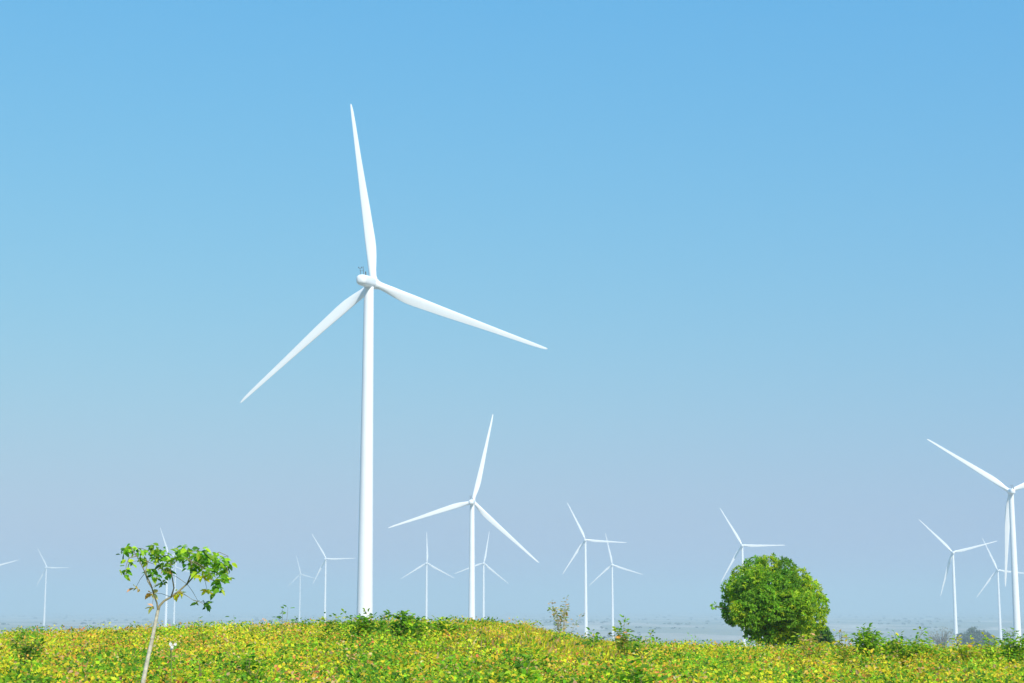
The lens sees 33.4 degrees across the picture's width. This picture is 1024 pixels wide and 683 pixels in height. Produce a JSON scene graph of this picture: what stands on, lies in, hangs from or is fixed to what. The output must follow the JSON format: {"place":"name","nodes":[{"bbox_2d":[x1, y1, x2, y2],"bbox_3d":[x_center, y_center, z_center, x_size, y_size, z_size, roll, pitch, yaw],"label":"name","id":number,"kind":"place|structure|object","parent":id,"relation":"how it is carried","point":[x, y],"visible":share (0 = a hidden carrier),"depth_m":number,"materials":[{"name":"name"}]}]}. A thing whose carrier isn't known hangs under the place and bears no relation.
{"place":"outdoors","nodes":[
{"label":"outdoors","id":0,"kind":"place"},
{"bbox_2d":[0,610,1023,682],"bbox_3d":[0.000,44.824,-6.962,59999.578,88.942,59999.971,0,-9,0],"label":"ground","id":1,"kind":"structure","parent":0,"point":[716,631],"depth_m":7903.66,"materials":[{"name":"soil"}]},
{"bbox_2d":[8,629,45,665],"bbox_3d":[-9.209,6.016,32.445,0.704,1.076,0.784,4,-10,-24],"label":"weed plant","id":2,"kind":"object","parent":1,"relation":"on","point":[27,649],"visible":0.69,"depth_m":32.40,"materials":[{"name":"green plant"}]},
{"bbox_2d":[37,550,65,625],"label":"wind turbine","id":3,"kind":"object","parent":1,"relation":"on","point":[46,567],"visible":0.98,"depth_m":4363.79,"materials":[{"name":"white paint"}]},
{"bbox_2d":[160,528,175,627],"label":"wind turbine","id":4,"kind":"object","parent":1,"relation":"on","point":[165,616],"visible":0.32,"depth_m":3361.85,"materials":[{"name":"white paint"}]},
{"bbox_2d":[169,642,176,682],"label":"flower","id":5,"kind":"object","parent":1,"relation":"on","point":[171,646],"visible":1,"depth_m":25.55,"materials":[{"name":"white plant"}]},
{"bbox_2d":[161,548,188,623],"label":"wind turbine","id":6,"kind":"object","parent":1,"relation":"on","point":[175,567],"visible":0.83,"depth_m":4488.62,"materials":[{"name":"white paint"}]},
{"bbox_2d":[116,543,236,682],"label":"young tree","id":7,"kind":"object","parent":1,"relation":"on","point":[200,559],"visible":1,"depth_m":20.83,"materials":[{"name":"green plant"}]},
{"bbox_2d":[192,616,212,646],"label":"weed plant","id":8,"kind":"object","parent":1,"relation":"on","point":[198,630],"visible":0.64,"depth_m":41.39,"materials":[{"name":"green plant"}]},
{"bbox_2d":[233,644,269,682],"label":"weed plant","id":9,"kind":"object","parent":1,"relation":"on","point":[249,663],"visible":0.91,"depth_m":26.51,"materials":[{"name":"green plant"}]},
{"bbox_2d":[277,605,294,639],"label":"weed plant","id":10,"kind":"object","parent":1,"relation":"on","point":[282,612],"visible":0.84,"depth_m":43.41,"materials":[{"name":"green plant"}]},
{"bbox_2d":[292,556,316,621],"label":"wind turbine","id":11,"kind":"object","parent":1,"relation":"on","point":[300,574],"visible":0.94,"depth_m":5237.56,"materials":[{"name":"white paint"}]},
{"bbox_2d":[312,534,352,621],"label":"wind turbine","id":12,"kind":"object","parent":1,"relation":"on","point":[325,559],"visible":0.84,"depth_m":3335.50,"materials":[{"name":"white paint"}]},
{"bbox_2d":[319,612,348,642],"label":"weed plant","id":13,"kind":"object","parent":1,"relation":"on","point":[330,623],"visible":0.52,"depth_m":43.38,"materials":[{"name":"green plant"}]},
{"bbox_2d":[340,608,376,638],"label":"weed plant","id":14,"kind":"object","parent":1,"relation":"on","point":[362,626],"visible":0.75,"depth_m":43.27,"materials":[{"name":"green plant"}]},
{"bbox_2d":[370,609,395,641],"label":"weed plant","id":15,"kind":"object","parent":1,"relation":"on","point":[381,624],"visible":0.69,"depth_m":42.38,"materials":[{"name":"green plant"}]},
{"bbox_2d":[240,104,546,619],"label":"wind turbine","id":16,"kind":"object","parent":1,"relation":"on","point":[371,282],"visible":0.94,"depth_m":509.10,"materials":[{"name":"white paint"}]},
{"bbox_2d":[381,610,417,645],"bbox_3d":[-2.678,7.049,41.419,0.907,1.096,0.823,-8,-12,43],"label":"weed plant","id":17,"kind":"object","parent":1,"relation":"on","point":[401,624],"visible":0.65,"depth_m":41.40,"materials":[{"name":"green plant"}]},
{"bbox_2d":[402,614,437,645],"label":"weed plant","id":18,"kind":"object","parent":1,"relation":"on","point":[415,628],"visible":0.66,"depth_m":39.35,"materials":[{"name":"green plant"}]},
{"bbox_2d":[401,532,453,621],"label":"wind turbine","id":19,"kind":"object","parent":1,"relation":"on","point":[426,597],"visible":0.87,"depth_m":3103.58,"materials":[{"name":"white paint"}]},
{"bbox_2d":[423,615,468,640],"bbox_3d":[-1.650,7.240,42.309,1.161,0.905,0.940,0,-9,0],"label":"weed plant","id":20,"kind":"object","parent":1,"relation":"on","point":[440,624],"visible":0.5,"depth_m":42.38,"materials":[{"name":"green plant"}]},
{"bbox_2d":[389,415,538,619],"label":"wind turbine","id":21,"kind":"object","parent":1,"relation":"on","point":[471,502],"visible":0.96,"depth_m":1079.09,"materials":[{"name":"white paint"}]},
{"bbox_2d":[455,535,505,618],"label":"wind turbine","id":22,"kind":"object","parent":1,"relation":"on","point":[483,598],"visible":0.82,"depth_m":3031.44,"materials":[{"name":"white paint"}]},
{"bbox_2d":[0,612,1021,644],"bbox_3d":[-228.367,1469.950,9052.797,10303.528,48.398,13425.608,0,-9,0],"label":"distant woods","id":23,"kind":"object","parent":1,"relation":"on","point":[579,620],"visible":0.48,"depth_m":6909.77,"materials":[{"name":"green plant"}]},
{"bbox_2d":[0,614,1023,682],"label":"crop plants","id":24,"kind":"object","parent":1,"relation":"on","point":[317,651],"visible":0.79,"depth_m":33.27,"materials":[{"name":"green plant"}]},
{"bbox_2d":[497,643,542,682],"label":"weed plant","id":25,"kind":"object","parent":1,"relation":"on","point":[517,666],"visible":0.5,"depth_m":25.58,"materials":[{"name":"green plant"}]},
{"bbox_2d":[547,598,584,633],"bbox_3d":[1.709,8.818,53.300,1.121,1.795,1.251,1,-9,-8],"label":"sapling","id":26,"kind":"object","parent":1,"relation":"on","point":[564,620],"visible":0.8,"depth_m":53.20,"materials":[{"name":"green plant"}]},
{"bbox_2d":[574,627,599,650],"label":"weed plant","id":27,"kind":"object","parent":1,"relation":"on","point":[590,641],"visible":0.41,"depth_m":41.41,"materials":[{"name":"green plant"}]},
{"bbox_2d":[563,503,626,638],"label":"wind turbine","id":28,"kind":"object","parent":1,"relation":"on","point":[585,583],"visible":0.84,"depth_m":2341.18,"materials":[{"name":"white paint"}]},
{"bbox_2d":[589,533,642,640],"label":"wind turbine","id":29,"kind":"object","parent":1,"relation":"on","point":[612,602],"visible":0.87,"depth_m":3019.93,"materials":[{"name":"white paint"}]},
{"bbox_2d":[608,614,633,659],"bbox_3d":[2.530,7.008,39.370,0.624,1.413,0.589,7,-12,-40],"label":"weed plant","id":30,"kind":"object","parent":1,"relation":"on","point":[622,640],"visible":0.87,"depth_m":39.35,"materials":[{"name":"green plant"}]},
{"bbox_2d":[608,650,667,682],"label":"weed plant","id":31,"kind":"object","parent":1,"relation":"on","point":[638,673],"visible":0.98,"depth_m":24.58,"materials":[{"name":"green plant"}]},
{"bbox_2d":[624,629,660,662],"bbox_3d":[2.934,7.181,39.345,0.862,1.110,0.722,-7,-11,37],"label":"weed plant","id":32,"kind":"object","parent":1,"relation":"on","point":[638,646],"visible":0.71,"depth_m":39.37,"materials":[{"name":"green plant"}]},
{"bbox_2d":[720,509,782,645],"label":"wind turbine","id":33,"kind":"object","parent":1,"relation":"on","point":[742,554],"visible":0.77,"depth_m":2254.73,"materials":[{"name":"white paint"}]},
{"bbox_2d":[709,553,830,646],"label":"round tree","id":34,"kind":"object","parent":1,"relation":"on","point":[758,606],"visible":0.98,"depth_m":69.97,"materials":[{"name":"green plant"}]},
{"bbox_2d":[780,630,830,664],"bbox_3d":[6.953,7.391,40.365,1.206,1.130,0.823,-2,-9,13],"label":"weed plant","id":35,"kind":"object","parent":1,"relation":"on","point":[819,648],"visible":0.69,"depth_m":40.30,"materials":[{"name":"green plant"}]},
{"bbox_2d":[798,620,835,648],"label":"background tree","id":36,"kind":"object","parent":1,"relation":"on","point":[829,638],"visible":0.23,"depth_m":147.23,"materials":[{"name":"green plant"}]},
{"bbox_2d":[831,629,855,664],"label":"bush","id":37,"kind":"object","parent":1,"relation":"on","point":[840,653],"visible":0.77,"depth_m":39.27,"materials":[{"name":"green plant"}]},
{"bbox_2d":[848,623,885,663],"bbox_3d":[8.212,7.159,39.412,0.872,1.315,0.873,0,-9,0],"label":"bush","id":38,"kind":"object","parent":1,"relation":"on","point":[869,639],"visible":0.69,"depth_m":39.37,"materials":[{"name":"green plant"}]},
{"bbox_2d":[878,634,902,661],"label":"bush","id":39,"kind":"object","parent":1,"relation":"on","point":[885,648],"visible":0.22,"depth_m":40.26,"materials":[{"name":"green plant"}]},
{"bbox_2d":[880,626,931,667],"bbox_3d":[9.154,7.182,39.306,1.009,1.242,1.083,8,-12,-43],"label":"bush","id":40,"kind":"object","parent":1,"relation":"on","point":[913,648],"visible":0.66,"depth_m":39.28,"materials":[{"name":"green plant"}]},
{"bbox_2d":[911,637,946,661],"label":"bush","id":41,"kind":"object","parent":1,"relation":"on","point":[930,646],"visible":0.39,"depth_m":40.29,"materials":[{"name":"green plant"}]},
{"bbox_2d":[923,627,954,649],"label":"bare tree","id":42,"kind":"object","parent":1,"relation":"on","point":[942,641],"visible":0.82,"depth_m":1475.74,"materials":[{"name":"grey plant"}]},
{"bbox_2d":[921,521,995,642],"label":"wind turbine","id":43,"kind":"object","parent":1,"relation":"on","point":[953,552],"visible":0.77,"depth_m":2119.83,"materials":[{"name":"white paint"}]},
{"bbox_2d":[948,635,987,662],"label":"bush","id":44,"kind":"object","parent":1,"relation":"on","point":[965,647],"visible":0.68,"depth_m":41.26,"materials":[{"name":"green plant"}]},
{"bbox_2d":[927,439,1023,641],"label":"wind turbine","id":45,"kind":"object","parent":1,"relation":"on","point":[1010,518],"visible":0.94,"depth_m":1009.78,"materials":[{"name":"white paint"}]},
{"bbox_2d":[954,627,996,647],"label":"broad tree","id":46,"kind":"object","parent":1,"relation":"on","point":[976,634],"visible":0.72,"depth_m":1472.50,"materials":[{"name":"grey plant"}]},
{"bbox_2d":[981,632,1006,665],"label":"bush","id":47,"kind":"object","parent":1,"relation":"on","point":[990,654],"visible":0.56,"depth_m":40.30,"materials":[{"name":"green plant"}]},
{"bbox_2d":[977,538,1023,644],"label":"wind turbine","id":48,"kind":"object","parent":1,"relation":"on","point":[999,608],"visible":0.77,"depth_m":2811.89,"materials":[{"name":"white paint"}]},
{"bbox_2d":[994,628,1023,664],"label":"bush","id":49,"kind":"object","parent":1,"relation":"on","point":[1016,647],"visible":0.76,"depth_m":39.23,"materials":[{"name":"green plant"}]},
{"bbox_2d":[0,0,1023,609],"label":"sky","id":50,"kind":"structure","parent":0,"point":[762,255],"materials":[{"name":"blue"}]}
]}

